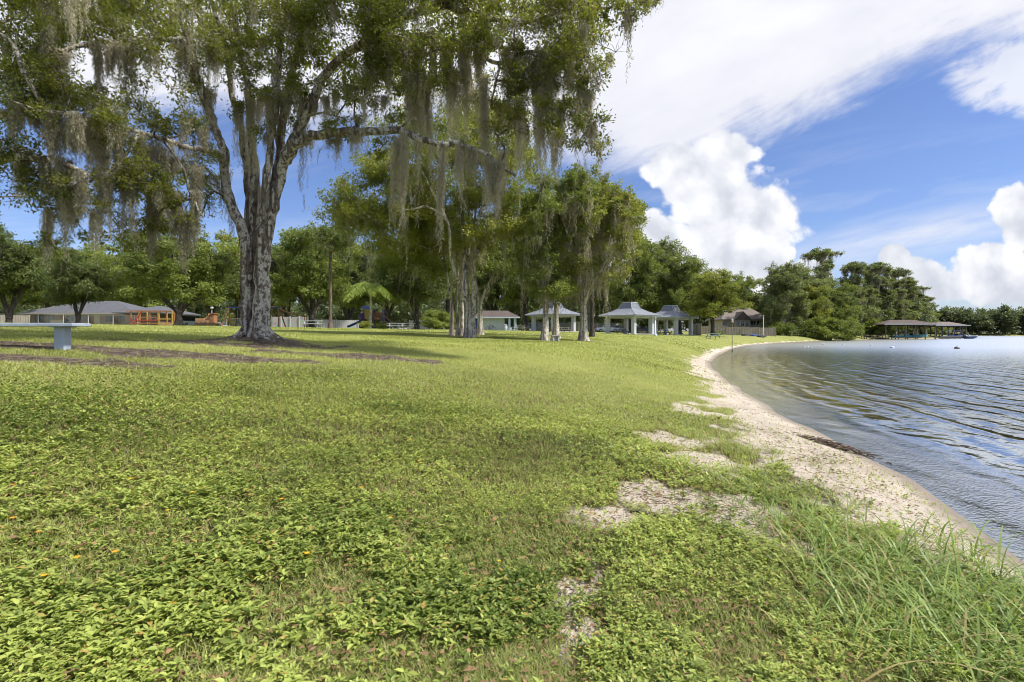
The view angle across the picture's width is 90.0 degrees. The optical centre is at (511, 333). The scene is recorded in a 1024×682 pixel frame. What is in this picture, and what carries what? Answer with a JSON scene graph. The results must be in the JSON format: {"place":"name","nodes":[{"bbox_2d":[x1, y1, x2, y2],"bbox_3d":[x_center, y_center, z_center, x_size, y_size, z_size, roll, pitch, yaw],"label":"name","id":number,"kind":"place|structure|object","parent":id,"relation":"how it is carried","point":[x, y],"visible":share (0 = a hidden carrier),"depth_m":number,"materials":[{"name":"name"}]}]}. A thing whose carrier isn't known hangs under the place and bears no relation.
{"place":"outdoors","nodes":[
{"label":"outdoors","id":0,"kind":"place"},
{"bbox_2d":[182,316,198,325],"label":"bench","id":1,"kind":"object","parent":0,"point":[188,320],"visible":0.26,"depth_m":86.88,"materials":[{"name":"grey paint"}]},
{"bbox_2d":[0,325,1023,681],"bbox_3d":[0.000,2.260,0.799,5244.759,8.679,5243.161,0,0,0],"label":"ground","id":2,"kind":"structure","parent":0,"point":[764,417],"depth_m":5.51,"materials":[{"name":"plant"}]},
{"bbox_2d":[0,314,29,322],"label":"board fence","id":3,"kind":"object","parent":2,"relation":"on","point":[16,317],"visible":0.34,"depth_m":81.54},
{"bbox_2d":[0,222,62,322],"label":"oak tree","id":4,"kind":"object","parent":2,"relation":"on","point":[25,277],"visible":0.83,"depth_m":65.33,"materials":[{"name":"green plant"}]},
{"bbox_2d":[0,240,89,309],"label":"oak tree","id":5,"kind":"object","parent":2,"relation":"on","point":[29,300],"visible":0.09,"depth_m":123.19,"materials":[{"name":"green plant"}]},
{"bbox_2d":[0,323,90,349],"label":"park bench","id":6,"kind":"object","parent":2,"relation":"on","point":[62,336],"visible":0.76,"depth_m":8.72,"materials":[{"name":"grey paint"}]},
{"bbox_2d":[0,0,106,231],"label":"live oak","id":7,"kind":"object","parent":2,"relation":"on","point":[50,121],"visible":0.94,"depth_m":9.90,"materials":[{"name":"green plant"}]},
{"bbox_2d":[2,314,137,324],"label":"chain link fence","id":8,"kind":"object","parent":2,"relation":"on","point":[74,317],"visible":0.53,"depth_m":73.05,"materials":[{"name":"metal"}]},
{"bbox_2d":[30,248,125,322],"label":"oak tree","id":9,"kind":"object","parent":2,"relation":"on","point":[91,283],"visible":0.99,"depth_m":50.99,"materials":[{"name":"green plant"}]},
{"bbox_2d":[58,237,143,304],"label":"oak tree","id":10,"kind":"object","parent":2,"relation":"on","point":[85,250],"visible":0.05,"depth_m":126.61,"materials":[{"name":"green plant"}]},
{"bbox_2d":[15,301,200,325],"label":"brick house","id":11,"kind":"structure","parent":2,"relation":"on","point":[93,310],"depth_m":92.00,"materials":[{"name":"grey stone"}]},
{"bbox_2d":[66,315,74,321],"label":"window","id":12,"kind":"structure","parent":11,"relation":"in","point":[68,317],"depth_m":91.95,"materials":[{"name":"glass"}]},
{"bbox_2d":[89,243,171,306],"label":"oak tree","id":13,"kind":"object","parent":2,"relation":"on","point":[133,299],"visible":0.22,"depth_m":114.34,"materials":[{"name":"green plant"}]},
{"bbox_2d":[126,310,174,324],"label":"play house","id":14,"kind":"structure","parent":2,"relation":"on","point":[139,320],"depth_m":63.07,"materials":[{"name":"orange paint"}]},
{"bbox_2d":[102,229,240,325],"bbox_3d":[-35.845,-6.187,54.813,13.560,10.875,11.832,0,0,7],"label":"oak tree","id":15,"kind":"object","parent":2,"relation":"on","point":[172,283],"visible":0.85,"depth_m":53.69,"materials":[{"name":"green plant"}]},
{"bbox_2d":[158,236,240,316],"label":"oak tree","id":16,"kind":"object","parent":2,"relation":"on","point":[236,274],"visible":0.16,"depth_m":81.43,"materials":[{"name":"green plant"}]},
{"bbox_2d":[194,313,219,325],"bbox_3d":[-38.431,-1.785,64.563,2.548,1.638,1.140,0,0,-3],"label":"play train","id":17,"kind":"object","parent":2,"relation":"on","point":[211,320],"visible":0.87,"depth_m":64.12,"materials":[{"name":"orange brick"}]},
{"bbox_2d":[212,229,240,325],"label":"oak tree","id":18,"kind":"object","parent":2,"relation":"on","point":[225,237],"visible":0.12,"depth_m":86.67,"materials":[{"name":"green plant"}]},
{"bbox_2d":[218,314,271,325],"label":"hedge","id":19,"kind":"object","parent":2,"relation":"on","point":[233,317],"visible":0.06,"depth_m":95.55,"materials":[{"name":"green plant"}]},
{"bbox_2d":[221,307,285,326],"bbox_3d":[-31.233,-2.038,62.000,6.894,2.450,2.138,0,0,0],"label":"swing set","id":20,"kind":"object","parent":2,"relation":"on","point":[239,322],"visible":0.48,"depth_m":61.93,"materials":[{"name":"orange paint"}]},
{"bbox_2d":[271,306,306,326],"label":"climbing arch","id":21,"kind":"structure","parent":2,"relation":"on","point":[293,314],"depth_m":65.62,"materials":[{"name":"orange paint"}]},
{"bbox_2d":[269,230,309,316],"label":"oak tree","id":22,"kind":"object","parent":2,"relation":"on","point":[274,266],"visible":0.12,"depth_m":90.51,"materials":[{"name":"green plant"}]},
{"bbox_2d":[271,316,307,326],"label":"painted fence","id":23,"kind":"object","parent":2,"relation":"on","point":[289,321],"visible":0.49,"depth_m":71.97,"materials":[{"name":"paint"}]},
{"bbox_2d":[269,220,364,327],"bbox_3d":[-24.248,-7.048,61.825,14.079,12.865,12.285,0,0,-27],"label":"oak tree","id":24,"kind":"object","parent":2,"relation":"on","point":[306,278],"visible":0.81,"depth_m":59.87,"materials":[{"name":"green plant"}]},
{"bbox_2d":[295,224,358,327],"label":"slender tree","id":25,"kind":"object","parent":2,"relation":"on","point":[330,241],"visible":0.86,"depth_m":49.12,"materials":[{"name":"plant"}]},
{"bbox_2d":[0,0,664,340],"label":"live oak","id":26,"kind":"object","parent":2,"relation":"on","point":[379,46],"visible":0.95,"depth_m":11.71,"materials":[{"name":"green plant"}]},
{"bbox_2d":[315,319,358,327],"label":"board fence","id":27,"kind":"object","parent":2,"relation":"on","point":[339,323],"visible":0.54,"depth_m":81.05,"materials":[{"name":"white paint"}]},
{"bbox_2d":[319,249,393,319],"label":"oak tree","id":28,"kind":"object","parent":2,"relation":"on","point":[359,277],"visible":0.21,"depth_m":82.38,"materials":[{"name":"green plant"}]},
{"bbox_2d":[358,320,372,328],"bbox_3d":[-16.578,-1.055,58.022,1.895,1.114,1.534,0,0,0],"label":"bush","id":29,"kind":"object","parent":2,"relation":"on","point":[366,324],"visible":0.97,"depth_m":57.76,"materials":[{"name":"green plant"}]},
{"bbox_2d":[347,306,391,328],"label":"play tower","id":30,"kind":"structure","parent":2,"relation":"on","point":[364,317],"depth_m":65.96,"materials":[{"name":"blue plastic"}]},
{"bbox_2d":[342,281,397,328],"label":"queen palm","id":31,"kind":"object","parent":2,"relation":"on","point":[358,290],"visible":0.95,"depth_m":60.65,"materials":[{"name":"green plant"}]},
{"bbox_2d":[377,322,387,328],"bbox_3d":[-15.227,-0.940,60.092,1.541,1.008,1.210,0,0,0],"label":"bush","id":32,"kind":"object","parent":2,"relation":"on","point":[382,326],"visible":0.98,"depth_m":59.84,"materials":[{"name":"green plant"}]},
{"bbox_2d":[350,236,428,328],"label":"oak tree","id":33,"kind":"object","parent":2,"relation":"on","point":[388,311],"visible":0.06,"depth_m":90.20,"materials":[{"name":"green plant"}]},
{"bbox_2d":[364,233,460,329],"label":"oak tree","id":34,"kind":"object","parent":2,"relation":"on","point":[407,290],"visible":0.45,"depth_m":62.54,"materials":[{"name":"green plant"}]},
{"bbox_2d":[354,178,501,335],"bbox_3d":[-4.713,-5.008,31.262,7.884,10.362,8.554,0,0,-40],"label":"grove oak","id":35,"kind":"object","parent":2,"relation":"on","point":[436,269],"visible":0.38,"depth_m":31.77,"materials":[{"name":"green plant"}]},
{"bbox_2d":[307,69,559,337],"bbox_3d":[-3.962,-6.869,27.961,13.578,14.305,8.857,0,0,0],"label":"grove oak","id":36,"kind":"object","parent":2,"relation":"on","point":[357,213],"visible":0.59,"depth_m":27.13,"materials":[{"name":"green plant"}]},
{"bbox_2d":[409,320,459,329],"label":"board fence","id":37,"kind":"object","parent":2,"relation":"on","point":[411,321],"visible":0.1,"depth_m":91.63,"materials":[{"name":"white paint"}]},
{"bbox_2d":[420,308,459,329],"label":"willow shrub","id":38,"kind":"object","parent":2,"relation":"on","point":[442,320],"visible":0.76,"depth_m":76.52,"materials":[{"name":"green plant"}]},
{"bbox_2d":[430,229,482,313],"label":"oak tree","id":39,"kind":"object","parent":2,"relation":"on","point":[447,301],"visible":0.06,"depth_m":95.52,"materials":[{"name":"green plant"}]},
{"bbox_2d":[0,277,938,333],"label":"background woods","id":40,"kind":"object","parent":2,"relation":"on","point":[402,313],"visible":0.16,"depth_m":179.66,"materials":[{"name":"plant"}]},
{"bbox_2d":[447,222,519,334],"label":"grove oak","id":41,"kind":"object","parent":2,"relation":"on","point":[497,262],"visible":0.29,"depth_m":39.50,"materials":[{"name":"green plant"}]},
{"bbox_2d":[475,311,519,330],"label":"restroom building","id":42,"kind":"structure","parent":2,"relation":"on","point":[496,319],"depth_m":84.00,"materials":[{"name":"white"}]},
{"bbox_2d":[469,256,533,310],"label":"oak tree","id":43,"kind":"object","parent":2,"relation":"on","point":[480,281],"visible":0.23,"depth_m":102.02,"materials":[{"name":"green plant"}]},
{"bbox_2d":[0,360,1023,681],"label":"ground cover","id":44,"kind":"object","parent":2,"relation":"on","point":[96,622],"visible":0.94,"depth_m":2.60,"materials":[{"name":"green plant"}]},
{"bbox_2d":[10,439,903,603],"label":"wildflowers","id":45,"kind":"object","parent":44,"relation":"on","point":[43,574],"visible":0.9,"depth_m":2.42,"materials":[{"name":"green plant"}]},
{"bbox_2d":[0,322,1023,681],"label":"lawn grass","id":46,"kind":"structure","parent":2,"relation":"on","point":[94,332],"depth_m":3.82,"materials":[{"name":"plant"}]},
{"bbox_2d":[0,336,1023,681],"bbox_3d":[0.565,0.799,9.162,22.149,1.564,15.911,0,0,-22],"label":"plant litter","id":47,"kind":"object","parent":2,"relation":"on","point":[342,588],"visible":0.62,"depth_m":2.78,"materials":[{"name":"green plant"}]},
{"bbox_2d":[493,229,551,330],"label":"oak tree","id":48,"kind":"object","parent":2,"relation":"on","point":[512,288],"visible":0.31,"depth_m":101.64,"materials":[{"name":"green plant"}]},
{"bbox_2d":[524,324,541,330],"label":"parked car","id":49,"kind":"object","parent":2,"relation":"on","point":[538,326],"visible":0.48,"depth_m":95.18,"materials":[{"name":"paint"}]},
{"bbox_2d":[495,161,601,340],"bbox_3d":[2.053,-3.926,26.855,5.610,9.476,5.317,0,0,-21],"label":"grove oak","id":50,"kind":"object","parent":2,"relation":"on","point":[569,201],"visible":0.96,"depth_m":26.28,"materials":[{"name":"green plant"}]},
{"bbox_2d":[525,302,579,331],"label":"picnic pavilion","id":51,"kind":"structure","parent":2,"relation":"on","point":[567,313],"depth_m":83.23,"materials":[{"name":"paint"}]},
{"bbox_2d":[511,191,595,337],"bbox_3d":[2.790,-4.706,33.252,5.640,10.096,6.001,0,0,42],"label":"grove oak","id":52,"kind":"object","parent":2,"relation":"on","point":[555,330],"visible":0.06,"depth_m":32.83,"materials":[{"name":"green plant"}]},
{"bbox_2d":[527,322,615,331],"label":"board fence","id":53,"kind":"object","parent":2,"relation":"on","point":[597,325],"visible":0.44,"depth_m":114.92,"materials":[{"name":"white paint"}]},
{"bbox_2d":[522,172,651,336],"bbox_3d":[5.867,-6.360,41.324,11.289,13.352,7.881,0,0,0],"label":"grove oak","id":54,"kind":"object","parent":2,"relation":"on","point":[592,330],"visible":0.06,"depth_m":41.77,"materials":[{"name":"green plant"}]},
{"bbox_2d":[565,243,617,331],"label":"oak tree","id":55,"kind":"object","parent":2,"relation":"on","point":[597,306],"visible":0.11,"depth_m":104.48,"materials":[{"name":"green plant"}]},
{"bbox_2d":[543,162,647,340],"bbox_3d":[4.632,-4.546,27.712,5.228,9.961,5.310,0,0,-29],"label":"grove oak","id":56,"kind":"object","parent":2,"relation":"on","point":[616,206],"visible":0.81,"depth_m":27.41,"materials":[{"name":"green plant"}]},
{"bbox_2d":[594,325,618,331],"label":"parked car","id":57,"kind":"object","parent":2,"relation":"on","point":[602,328],"visible":0.83,"depth_m":97.21,"materials":[{"name":"white paint"}]},
{"bbox_2d":[598,302,660,334],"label":"picnic pavilion","id":58,"kind":"structure","parent":2,"relation":"on","point":[632,311],"depth_m":79.02,"materials":[{"name":"concrete"}]},
{"bbox_2d":[594,226,666,332],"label":"oak tree","id":59,"kind":"object","parent":2,"relation":"on","point":[638,285],"visible":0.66,"depth_m":94.82,"materials":[{"name":"green plant"}]},
{"bbox_2d":[636,326,647,332],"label":"parked car","id":60,"kind":"object","parent":2,"relation":"on","point":[642,328],"visible":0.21,"depth_m":99.15,"materials":[{"name":"paint"}]},
{"bbox_2d":[636,235,689,332],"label":"oak tree","id":61,"kind":"object","parent":2,"relation":"on","point":[669,250],"visible":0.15,"depth_m":101.82,"materials":[{"name":"green plant"}]},
{"bbox_2d":[643,305,699,334],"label":"picnic pavilion","id":62,"kind":"structure","parent":2,"relation":"on","point":[667,313],"depth_m":86.77,"materials":[{"name":"concrete"}]},
{"bbox_2d":[648,249,715,333],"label":"oak tree","id":63,"kind":"object","parent":2,"relation":"on","point":[674,286],"visible":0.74,"depth_m":95.79,"materials":[{"name":"green plant"}]},
{"bbox_2d":[693,323,701,334],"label":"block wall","id":64,"kind":"structure","parent":2,"relation":"on","point":[697,329],"depth_m":93.54,"materials":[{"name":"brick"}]},
{"bbox_2d":[685,268,730,323],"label":"oak tree","id":65,"kind":"object","parent":2,"relation":"on","point":[698,320],"visible":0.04,"depth_m":117.23,"materials":[{"name":"green plant"}]},
{"bbox_2d":[684,268,752,335],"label":"oak tree","id":66,"kind":"object","parent":2,"relation":"on","point":[717,303],"visible":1,"depth_m":83.10,"materials":[{"name":"green plant"}]},
{"bbox_2d":[705,307,766,327],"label":"lake house","id":67,"kind":"structure","parent":2,"relation":"on","point":[747,317],"depth_m":128.46,"materials":[{"name":"beige"}]},
{"bbox_2d":[702,326,775,336],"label":"board fence","id":68,"kind":"object","parent":2,"relation":"on","point":[744,330],"visible":0.61,"depth_m":109.64,"materials":[{"name":"wood"}]},
{"bbox_2d":[723,270,764,310],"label":"oak tree","id":69,"kind":"object","parent":2,"relation":"on","point":[745,285],"visible":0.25,"depth_m":137.47,"materials":[{"name":"green plant"}]},
{"bbox_2d":[744,293,774,325],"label":"oak tree","id":70,"kind":"object","parent":2,"relation":"on","point":[756,296],"visible":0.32,"depth_m":136.40,"materials":[{"name":"green plant"}]},
{"bbox_2d":[762,321,798,335],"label":"hedge","id":71,"kind":"object","parent":2,"relation":"on","point":[784,328],"visible":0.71,"depth_m":117.41,"materials":[{"name":"green plant"}]},
{"bbox_2d":[754,260,812,334],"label":"oak tree","id":72,"kind":"object","parent":2,"relation":"on","point":[783,287],"visible":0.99,"depth_m":120.22,"materials":[{"name":"green plant"}]},
{"bbox_2d":[769,288,813,334],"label":"oak tree","id":73,"kind":"object","parent":2,"relation":"on","point":[802,314],"visible":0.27,"depth_m":122.72,"materials":[{"name":"green plant"}]},
{"bbox_2d":[785,318,823,336],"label":"hedge","id":74,"kind":"object","parent":2,"relation":"on","point":[804,330],"visible":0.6,"depth_m":123.38,"materials":[{"name":"green plant"}]},
{"bbox_2d":[792,263,835,335],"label":"oak tree","id":75,"kind":"object","parent":2,"relation":"on","point":[809,279],"visible":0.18,"depth_m":129.69,"materials":[{"name":"green plant"}]},
{"bbox_2d":[798,284,833,331],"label":"oak tree","id":76,"kind":"object","parent":2,"relation":"on","point":[816,301],"visible":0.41,"depth_m":126.25,"materials":[{"name":"green plant"}]},
{"bbox_2d":[799,246,844,333],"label":"cypress tree","id":77,"kind":"object","parent":2,"relation":"on","point":[820,256],"visible":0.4,"depth_m":148.66,"materials":[{"name":"green plant"}]},
{"bbox_2d":[803,314,864,340],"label":"willow shrub","id":78,"kind":"object","parent":2,"relation":"on","point":[834,328],"visible":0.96,"depth_m":121.48,"materials":[{"name":"green plant"}]},
{"bbox_2d":[809,278,861,319],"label":"oak tree","id":79,"kind":"object","parent":2,"relation":"on","point":[838,293],"visible":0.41,"depth_m":136.88,"materials":[{"name":"green plant"}]},
{"bbox_2d":[661,383,1023,681],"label":"tall grass","id":80,"kind":"structure","parent":2,"relation":"on","point":[913,610],"depth_m":2.65,"materials":[{"name":"plant"}]},
{"bbox_2d":[794,432,891,463],"bbox_3d":[4.485,1.540,7.035,0.389,0.164,1.504,0,0,-20],"label":"driftwood heap","id":81,"kind":"object","parent":2,"relation":"on","point":[831,443],"visible":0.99,"depth_m":7.04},
{"bbox_2d":[833,290,864,327],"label":"oak tree","id":82,"kind":"object","parent":2,"relation":"on","point":[848,296],"visible":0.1,"depth_m":146.96,"materials":[{"name":"green plant"}]},
{"bbox_2d":[837,261,867,321],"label":"cypress tree","id":83,"kind":"object","parent":2,"relation":"on","point":[854,279],"visible":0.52,"depth_m":156.35,"materials":[{"name":"green plant"}]},
{"bbox_2d":[841,315,865,336],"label":"willow shrub","id":84,"kind":"object","parent":2,"relation":"on","point":[858,325],"visible":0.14,"depth_m":137.99,"materials":[{"name":"green plant"}]},
{"bbox_2d":[849,262,884,318],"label":"cypress tree","id":85,"kind":"object","parent":2,"relation":"on","point":[869,279],"visible":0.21,"depth_m":165.49,"materials":[{"name":"green plant"}]},
{"bbox_2d":[854,285,887,328],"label":"oak tree","id":86,"kind":"object","parent":2,"relation":"on","point":[871,297],"visible":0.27,"depth_m":161.23,"materials":[{"name":"green plant"}]},
{"bbox_2d":[859,318,897,336],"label":"willow shrub","id":87,"kind":"object","parent":2,"relation":"on","point":[871,328],"visible":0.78,"depth_m":157.24,"materials":[{"name":"green plant"}]},
{"bbox_2d":[867,261,898,320],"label":"cypress tree","id":88,"kind":"object","parent":2,"relation":"on","point":[886,281],"visible":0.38,"depth_m":170.07,"materials":[{"name":"green plant"}]},
{"bbox_2d":[873,291,895,332],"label":"oak tree","id":89,"kind":"object","parent":2,"relation":"on","point":[890,316],"visible":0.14,"depth_m":169.95,"materials":[{"name":"green plant"}]},
{"bbox_2d":[881,267,913,334],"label":"cypress tree","id":90,"kind":"object","parent":2,"relation":"on","point":[898,272],"visible":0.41,"depth_m":175.65,"materials":[{"name":"green plant"}]},
{"bbox_2d":[889,293,921,334],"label":"oak tree","id":91,"kind":"object","parent":2,"relation":"on","point":[910,315],"visible":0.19,"depth_m":176.62,"materials":[{"name":"green plant"}]},
{"bbox_2d":[899,297,921,334],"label":"oak tree","id":92,"kind":"object","parent":2,"relation":"on","point":[919,306],"visible":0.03,"depth_m":183.03,"materials":[{"name":"green plant"}]},
{"bbox_2d":[896,276,925,334],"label":"cypress tree","id":93,"kind":"object","parent":2,"relation":"on","point":[909,284],"visible":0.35,"depth_m":183.37,"materials":[{"name":"green plant"}]},
{"bbox_2d":[907,285,931,334],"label":"cypress tree","id":94,"kind":"object","parent":2,"relation":"on","point":[919,294],"visible":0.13,"depth_m":194.95,"materials":[{"name":"green plant"}]},
{"bbox_2d":[910,301,933,333],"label":"oak tree","id":95,"kind":"object","parent":2,"relation":"on","point":[924,303],"visible":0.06,"depth_m":193.56,"materials":[{"name":"green plant"}]},
{"bbox_2d":[922,295,940,333],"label":"cypress tree","id":96,"kind":"object","parent":2,"relation":"on","point":[930,299],"visible":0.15,"depth_m":212.22,"materials":[{"name":"green plant"}]},
{"bbox_2d":[920,311,942,333],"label":"oak tree","id":97,"kind":"object","parent":2,"relation":"on","point":[921,331],"visible":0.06,"depth_m":201.51,"materials":[{"name":"green plant"}]},
{"bbox_2d":[927,327,952,334],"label":"willow shrub","id":98,"kind":"object","parent":2,"relation":"on","point":[938,330],"visible":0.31,"depth_m":218.22,"materials":[{"name":"green plant"}]},
{"bbox_2d":[932,303,1023,334],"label":"woods","id":99,"kind":"object","parent":2,"relation":"on","point":[1003,319],"visible":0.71,"depth_m":431.10,"materials":[{"name":"green plant"}]},
{"bbox_2d":[0,0,1023,332],"label":"sky","id":100,"kind":"structure","parent":0,"point":[754,134],"materials":[{"name":"blue"}]},
{"bbox_2d":[709,336,1023,560],"bbox_3d":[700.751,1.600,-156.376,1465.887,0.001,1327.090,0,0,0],"label":"lake water","id":101,"kind":"structure","parent":0,"point":[972,471],"depth_m":11.14,"materials":[{"name":"liquid"}]},
{"bbox_2d":[856,335,891,338],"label":"wooden pier","id":102,"kind":"structure","parent":101,"relation":"in","point":[875,337],"depth_m":149.20,"materials":[{"name":"brown wood"}]},
{"bbox_2d":[870,320,940,338],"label":"boathouse","id":103,"kind":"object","parent":101,"relation":"in","point":[905,323],"visible":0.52,"depth_m":152.53,"materials":[{"name":"brown wood"}]},
{"bbox_2d":[889,333,927,336],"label":"motor boat","id":104,"kind":"object","parent":101,"relation":"on","point":[909,335],"visible":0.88,"depth_m":153.04,"materials":[{"name":"teal paint"}]},
{"bbox_2d":[919,322,970,338],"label":"boathouse","id":105,"kind":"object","parent":101,"relation":"in","point":[948,324],"visible":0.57,"depth_m":178.61,"materials":[{"name":"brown wood"}]},
{"bbox_2d":[937,331,962,337],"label":"motor boat","id":106,"kind":"object","parent":101,"relation":"on","point":[953,336],"visible":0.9,"depth_m":175.08,"materials":[{"name":"white paint"}]},
{"bbox_2d":[961,334,977,338],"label":"motor boat","id":107,"kind":"object","parent":101,"relation":"on","point":[965,336],"visible":1,"depth_m":169.76,"materials":[{"name":"white plastic"}]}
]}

